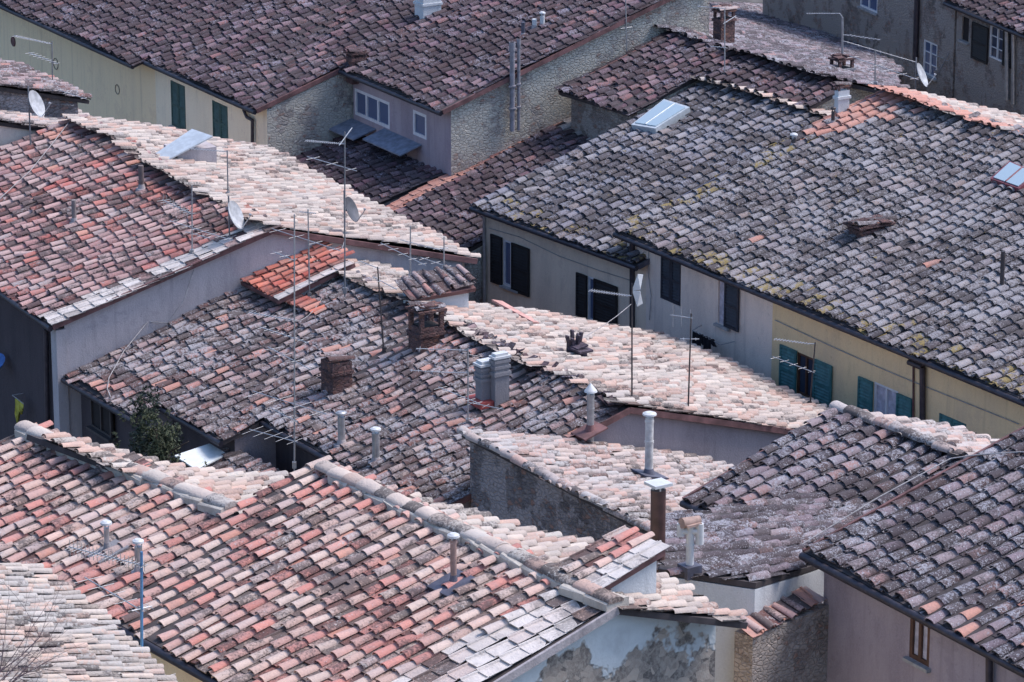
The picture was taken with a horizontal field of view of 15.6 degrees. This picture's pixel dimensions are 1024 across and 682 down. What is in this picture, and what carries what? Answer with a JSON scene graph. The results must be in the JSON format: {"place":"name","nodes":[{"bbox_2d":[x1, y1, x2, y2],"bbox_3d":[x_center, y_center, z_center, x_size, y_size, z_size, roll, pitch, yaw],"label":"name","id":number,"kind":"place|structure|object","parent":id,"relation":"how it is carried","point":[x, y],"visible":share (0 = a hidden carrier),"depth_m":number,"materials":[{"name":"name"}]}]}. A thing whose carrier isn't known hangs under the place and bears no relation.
{"place":"outdoors","nodes":[
{"label":"outdoors","id":0,"kind":"place"},
{"bbox_2d":[710,0,762,3],"bbox_3d":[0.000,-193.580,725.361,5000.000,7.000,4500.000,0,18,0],"label":"ground","id":1,"kind":"structure","parent":0,"point":[753,1],"depth_m":172.76,"materials":[{"name":"grey"}]},
{"bbox_2d":[0,58,91,118],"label":"house","id":2,"kind":"structure","parent":1,"relation":"on","point":[17,79],"depth_m":101.60,"materials":[{"name":"beige tile"}]},
{"bbox_2d":[0,108,92,145],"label":"house","id":3,"kind":"structure","parent":1,"relation":"on","point":[14,126],"depth_m":99.75,"materials":[{"name":"beige tile"}]},
{"bbox_2d":[12,35,57,79],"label":"aerial","id":4,"kind":"object","parent":3,"relation":"on","point":[31,39],"visible":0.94,"depth_m":103.15,"materials":[{"name":"metal"}]},
{"bbox_2d":[27,86,50,144],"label":"satellite dish","id":5,"kind":"object","parent":3,"relation":"on","point":[35,102],"visible":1,"depth_m":96.96,"materials":[{"name":"metal"}]},
{"bbox_2d":[56,89,85,105],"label":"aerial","id":6,"kind":"object","parent":3,"relation":"on","point":[71,94],"visible":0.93,"depth_m":101.17,"materials":[{"name":"metal"}]},
{"bbox_2d":[0,553,115,681],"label":"bare tree","id":7,"kind":"object","parent":1,"relation":"on","point":[23,667],"visible":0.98,"depth_m":49.99,"materials":[{"name":"brown plant"}]},
{"bbox_2d":[0,562,177,681],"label":"house","id":8,"kind":"structure","parent":1,"relation":"on","point":[110,650],"depth_m":52.31,"materials":[{"name":"beige tile"}]},
{"bbox_2d":[0,0,260,123],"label":"house","id":9,"kind":"structure","parent":1,"relation":"on","point":[102,49],"depth_m":116.13,"materials":[{"name":"beige paint"}]},
{"bbox_2d":[0,420,288,588],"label":"house","id":10,"kind":"structure","parent":1,"relation":"on","point":[58,489],"depth_m":63.52,"materials":[{"name":"tile"}]},
{"bbox_2d":[111,385,206,467],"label":"tree","id":11,"kind":"object","parent":1,"relation":"on","point":[160,447],"visible":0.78,"depth_m":81.63,"materials":[{"name":"green plant"}]},
{"bbox_2d":[0,114,480,439],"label":"house","id":12,"kind":"structure","parent":1,"relation":"on","point":[98,260],"depth_m":91.76,"materials":[{"name":"tile"}]},
{"bbox_2d":[0,353,4,367],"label":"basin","id":13,"kind":"object","parent":12,"relation":"hanging from","point":[2,358],"visible":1,"depth_m":91.43,"materials":[{"name":"blue plastic"}]},
{"bbox_2d":[12,393,23,422],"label":"washing line","id":14,"kind":"object","parent":12,"relation":"attached to","point":[19,406],"visible":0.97,"depth_m":90.61,"materials":[{"name":"green fabric"}]},
{"bbox_2d":[0,120,70,198],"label":"cable","id":15,"kind":"object","parent":12,"relation":"on","point":[37,161],"visible":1,"depth_m":97.30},
{"bbox_2d":[107,270,193,396],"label":"cable","id":16,"kind":"object","parent":12,"relation":"attached to","point":[142,328],"visible":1,"depth_m":88.71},
{"bbox_2d":[161,185,230,253],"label":"aerial","id":17,"kind":"object","parent":12,"relation":"on","point":[191,227],"visible":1,"depth_m":89.33,"materials":[{"name":"metal"}]},
{"bbox_2d":[188,148,229,192],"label":"aerial","id":18,"kind":"object","parent":12,"relation":"on","point":[227,191],"visible":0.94,"depth_m":92.88,"materials":[{"name":"metal"}]},
{"bbox_2d":[228,196,251,236],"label":"satellite dish","id":19,"kind":"object","parent":12,"relation":"on","point":[235,214],"visible":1,"depth_m":89.61,"materials":[{"name":"metal"}]},
{"bbox_2d":[343,190,365,221],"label":"satellite dish","id":20,"kind":"object","parent":12,"relation":"on","point":[352,210],"visible":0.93,"depth_m":91.13,"materials":[{"name":"metal"}]},
{"bbox_2d":[205,447,279,471],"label":"shed","id":21,"kind":"structure","parent":1,"relation":"on","point":[240,460],"depth_m":82.92,"materials":[{"name":"tile"}]},
{"bbox_2d":[174,443,224,467],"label":"panel","id":22,"kind":"object","parent":21,"relation":"on","point":[209,453],"visible":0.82,"depth_m":83.22,"materials":[{"name":"white metal"}]},
{"bbox_2d":[141,0,475,156],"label":"house","id":23,"kind":"structure","parent":1,"relation":"on","point":[263,72],"depth_m":109.71,"materials":[{"name":"brown tile"}]},
{"bbox_2d":[168,80,185,128],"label":"window shutter","id":24,"kind":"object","parent":23,"relation":"in","point":[178,108],"depth_m":111.91,"materials":[{"name":"green wood"}]},
{"bbox_2d":[212,100,227,138],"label":"window shutter","id":25,"kind":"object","parent":23,"relation":"in","point":[219,111],"depth_m":109.62,"materials":[{"name":"green wood"}]},
{"bbox_2d":[292,136,445,205],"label":"house","id":26,"kind":"structure","parent":1,"relation":"on","point":[382,176],"depth_m":105.32,"materials":[{"name":"brown tile"}]},
{"bbox_2d":[73,455,747,681],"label":"house","id":27,"kind":"structure","parent":1,"relation":"on","point":[323,569],"depth_m":58.48,"materials":[{"name":"brown tile"}]},
{"bbox_2d":[64,539,173,674],"bbox_3d":[-6.005,4.451,56.581,0.830,2.883,2.735,-11,21,-32],"label":"aerial","id":28,"kind":"object","parent":27,"relation":"on","point":[141,608],"visible":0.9,"depth_m":56.27,"materials":[{"name":"metal"}]},
{"bbox_2d":[61,241,830,507],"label":"house","id":29,"kind":"structure","parent":1,"relation":"on","point":[389,418],"depth_m":84.37,"materials":[{"name":"tile"}]},
{"bbox_2d":[86,400,115,442],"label":"window","id":30,"kind":"structure","parent":29,"relation":"in","point":[102,425],"depth_m":87.27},
{"bbox_2d":[243,214,328,470],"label":"aerial","id":31,"kind":"object","parent":29,"relation":"on","point":[294,465],"visible":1,"depth_m":81.34,"materials":[{"name":"metal"}]},
{"bbox_2d":[269,209,340,296],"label":"aerial","id":32,"kind":"object","parent":29,"relation":"on","point":[308,240],"visible":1,"depth_m":88.38,"materials":[{"name":"metal"}]},
{"bbox_2d":[305,128,356,296],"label":"aerial","id":33,"kind":"object","parent":29,"relation":"on","point":[344,287],"visible":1,"depth_m":85.54,"materials":[{"name":"metal"}]},
{"bbox_2d":[355,260,398,352],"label":"aerial","id":34,"kind":"object","parent":29,"relation":"on","point":[383,349],"visible":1,"depth_m":84.77,"materials":[{"name":"metal"}]},
{"bbox_2d":[381,226,438,274],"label":"aerial","id":35,"kind":"object","parent":29,"relation":"on","point":[410,242],"visible":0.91,"depth_m":87.86,"materials":[{"name":"metal"}]},
{"bbox_2d":[419,237,447,269],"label":"aerial","id":36,"kind":"object","parent":29,"relation":"on","point":[443,248],"visible":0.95,"depth_m":88.01,"materials":[{"name":"metal"}]},
{"bbox_2d":[410,347,503,423],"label":"aerial","id":37,"kind":"object","parent":29,"relation":"on","point":[467,398],"visible":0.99,"depth_m":80.54,"materials":[{"name":"metal"}]},
{"bbox_2d":[492,299,538,323],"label":"board","id":38,"kind":"object","parent":29,"relation":"on","point":[507,306],"visible":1,"depth_m":88.62,"materials":[{"name":"wood"}]},
{"bbox_2d":[469,304,630,356],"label":"cable","id":39,"kind":"object","parent":29,"relation":"on","point":[583,337],"visible":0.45,"depth_m":86.88,"materials":[{"name":"grey metal"}]},
{"bbox_2d":[588,274,642,395],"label":"aerial","id":40,"kind":"object","parent":29,"relation":"on","point":[637,286],"visible":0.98,"depth_m":79.77,"materials":[{"name":"metal"}]},
{"bbox_2d":[670,307,695,405],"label":"aerial","id":41,"kind":"object","parent":29,"relation":"on","point":[690,317],"visible":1,"depth_m":80.80,"materials":[{"name":"metal"}]},
{"bbox_2d":[771,338,815,402],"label":"aerial","id":42,"kind":"object","parent":29,"relation":"on","point":[810,401],"visible":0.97,"depth_m":86.36,"materials":[{"name":"metal"}]},
{"bbox_2d":[385,117,591,302],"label":"house","id":43,"kind":"structure","parent":1,"relation":"on","point":[441,204],"depth_m":102.74,"materials":[{"name":"brown tile"}]},
{"bbox_2d":[329,0,709,175],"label":"house","id":44,"kind":"structure","parent":1,"relation":"on","point":[469,85],"depth_m":105.45,"materials":[{"name":"tile"}]},
{"bbox_2d":[355,88,389,128],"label":"window","id":45,"kind":"structure","parent":44,"relation":"in","point":[372,108],"depth_m":107.26,"materials":[{"name":"white glass"}]},
{"bbox_2d":[413,110,425,139],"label":"window","id":46,"kind":"structure","parent":44,"relation":"in","point":[419,119],"depth_m":105.01,"materials":[{"name":"white glass"}]},
{"bbox_2d":[621,0,630,51],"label":"aerial","id":47,"kind":"object","parent":44,"relation":"on","point":[626,24],"visible":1,"depth_m":105.31,"materials":[{"name":"metal"}]},
{"bbox_2d":[457,411,733,543],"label":"house","id":48,"kind":"structure","parent":1,"relation":"on","point":[596,491],"depth_m":76.49,"materials":[{"name":"tile"}]},
{"bbox_2d":[469,76,833,329],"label":"house","id":49,"kind":"structure","parent":1,"relation":"on","point":[578,203],"depth_m":98.48,"materials":[{"name":"grey tile"}]},
{"bbox_2d":[490,234,529,296],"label":"window","id":50,"kind":"structure","parent":49,"relation":"in","point":[516,258],"depth_m":98.81,"materials":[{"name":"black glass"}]},
{"bbox_2d":[489,228,628,279],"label":"cable","id":51,"kind":"object","parent":49,"relation":"attached to","point":[560,256],"visible":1,"depth_m":96.85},
{"bbox_2d":[575,272,617,323],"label":"window","id":52,"kind":"structure","parent":49,"relation":"in","point":[602,307],"depth_m":95.96,"materials":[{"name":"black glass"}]},
{"bbox_2d":[554,2,909,138],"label":"house","id":53,"kind":"structure","parent":1,"relation":"on","point":[800,64],"depth_m":103.89,"materials":[{"name":"brown tile"}]},
{"bbox_2d":[698,6,735,73],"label":"aerial","id":54,"kind":"object","parent":53,"relation":"on","point":[724,47],"visible":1,"depth_m":102.33,"materials":[{"name":"metal"}]},
{"bbox_2d":[806,13,914,61],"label":"aerial","id":55,"kind":"object","parent":53,"relation":"on","point":[842,39],"visible":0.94,"depth_m":112.14,"materials":[{"name":"metal"}]},
{"bbox_2d":[644,477,876,681],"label":"house","id":56,"kind":"structure","parent":1,"relation":"on","point":[733,557],"depth_m":64.52,"materials":[{"name":"tile"}]},
{"bbox_2d":[734,586,828,681],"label":"garden wall","id":57,"kind":"structure","parent":1,"relation":"on","point":[784,639],"depth_m":63.68,"materials":[{"name":"grey stone"}]},
{"bbox_2d":[612,81,1023,376],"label":"house","id":58,"kind":"structure","parent":1,"relation":"on","point":[724,248],"depth_m":93.30,"materials":[{"name":"grey tile"}]},
{"bbox_2d":[648,251,650,319],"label":"cable","id":59,"kind":"object","parent":58,"relation":"attached to","point":[649,286],"visible":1,"depth_m":94.03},
{"bbox_2d":[660,257,680,305],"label":"window shutter","id":60,"kind":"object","parent":58,"relation":"in","point":[670,283],"depth_m":93.26,"materials":[{"name":"black wood"}]},
{"bbox_2d":[692,325,734,348],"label":"washing line","id":61,"kind":"object","parent":58,"relation":"attached to","point":[706,342],"visible":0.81,"depth_m":91.70,"materials":[{"name":"black fabric"}]},
{"bbox_2d":[713,281,739,331],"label":"window","id":62,"kind":"structure","parent":58,"relation":"in","point":[729,295],"depth_m":91.16,"materials":[{"name":"paint"}]},
{"bbox_2d":[848,49,918,89],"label":"aerial","id":63,"kind":"object","parent":58,"relation":"on","point":[874,82],"visible":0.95,"depth_m":99.40,"materials":[{"name":"metal"}]},
{"bbox_2d":[915,57,936,88],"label":"satellite dish","id":64,"kind":"object","parent":58,"relation":"on","point":[921,75],"visible":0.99,"depth_m":101.11,"materials":[{"name":"metal"}]},
{"bbox_2d":[679,400,998,512],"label":"house","id":65,"kind":"structure","parent":1,"relation":"on","point":[845,452],"depth_m":70.74,"materials":[{"name":"tile"}]},
{"bbox_2d":[763,0,956,97],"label":"house","id":66,"kind":"structure","parent":1,"relation":"on","point":[923,32],"depth_m":120.71,"materials":[{"name":"grey paint"}]},
{"bbox_2d":[857,0,877,15],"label":"window","id":67,"kind":"structure","parent":66,"relation":"in","point":[868,5],"depth_m":122.46,"materials":[{"name":"white glass"}]},
{"bbox_2d":[923,39,936,81],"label":"window","id":68,"kind":"structure","parent":66,"relation":"in","point":[930,49],"depth_m":118.96,"materials":[{"name":"white glass"}]},
{"bbox_2d":[757,148,1023,438],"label":"house","id":69,"kind":"structure","parent":1,"relation":"on","point":[930,295],"depth_m":87.40,"materials":[{"name":"tile"}]},
{"bbox_2d":[778,344,832,407],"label":"window","id":70,"kind":"structure","parent":69,"relation":"in","point":[791,375],"depth_m":89.07,"materials":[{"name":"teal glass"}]},
{"bbox_2d":[857,376,911,417],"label":"window","id":71,"kind":"structure","parent":69,"relation":"in","point":[887,400],"depth_m":86.65,"materials":[{"name":"teal paint"}]},
{"bbox_2d":[775,320,1018,423],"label":"cable","id":72,"kind":"object","parent":69,"relation":"attached to","point":[894,373],"visible":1,"depth_m":86.03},
{"bbox_2d":[939,413,965,426],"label":"window shutter","id":73,"kind":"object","parent":69,"relation":"in","point":[942,418],"depth_m":84.52,"materials":[{"name":"teal wood"}]},
{"bbox_2d":[799,426,1023,681],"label":"house","id":74,"kind":"structure","parent":1,"relation":"on","point":[923,581],"depth_m":62.93,"materials":[{"name":"tile"}]},
{"bbox_2d":[802,451,1023,544],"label":"cable","id":75,"kind":"object","parent":74,"relation":"on","point":[905,483],"visible":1,"depth_m":64.95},
{"bbox_2d":[902,618,930,673],"bbox_3d":[6.769,5.008,62.106,0.190,0.829,0.669,-10,20,-29],"label":"window","id":76,"kind":"structure","parent":74,"relation":"in","point":[919,647],"depth_m":62.15,"materials":[{"name":"brown wood"}]},
{"bbox_2d":[943,0,1023,114],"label":"house","id":77,"kind":"structure","parent":1,"relation":"on","point":[989,65],"depth_m":115.14,"materials":[{"name":"grey paint"}]},
{"bbox_2d":[934,52,949,77],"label":"aerial","id":78,"kind":"object","parent":77,"relation":"on","point":[935,71],"visible":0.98,"depth_m":117.85,"materials":[{"name":"metal"}]},
{"bbox_2d":[958,17,968,44],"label":"window","id":79,"kind":"structure","parent":77,"relation":"in","point":[966,20],"depth_m":116.57,"materials":[{"name":"stone"}]},
{"bbox_2d":[970,22,1010,68],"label":"window","id":80,"kind":"structure","parent":77,"relation":"in","point":[979,33],"depth_m":115.19,"materials":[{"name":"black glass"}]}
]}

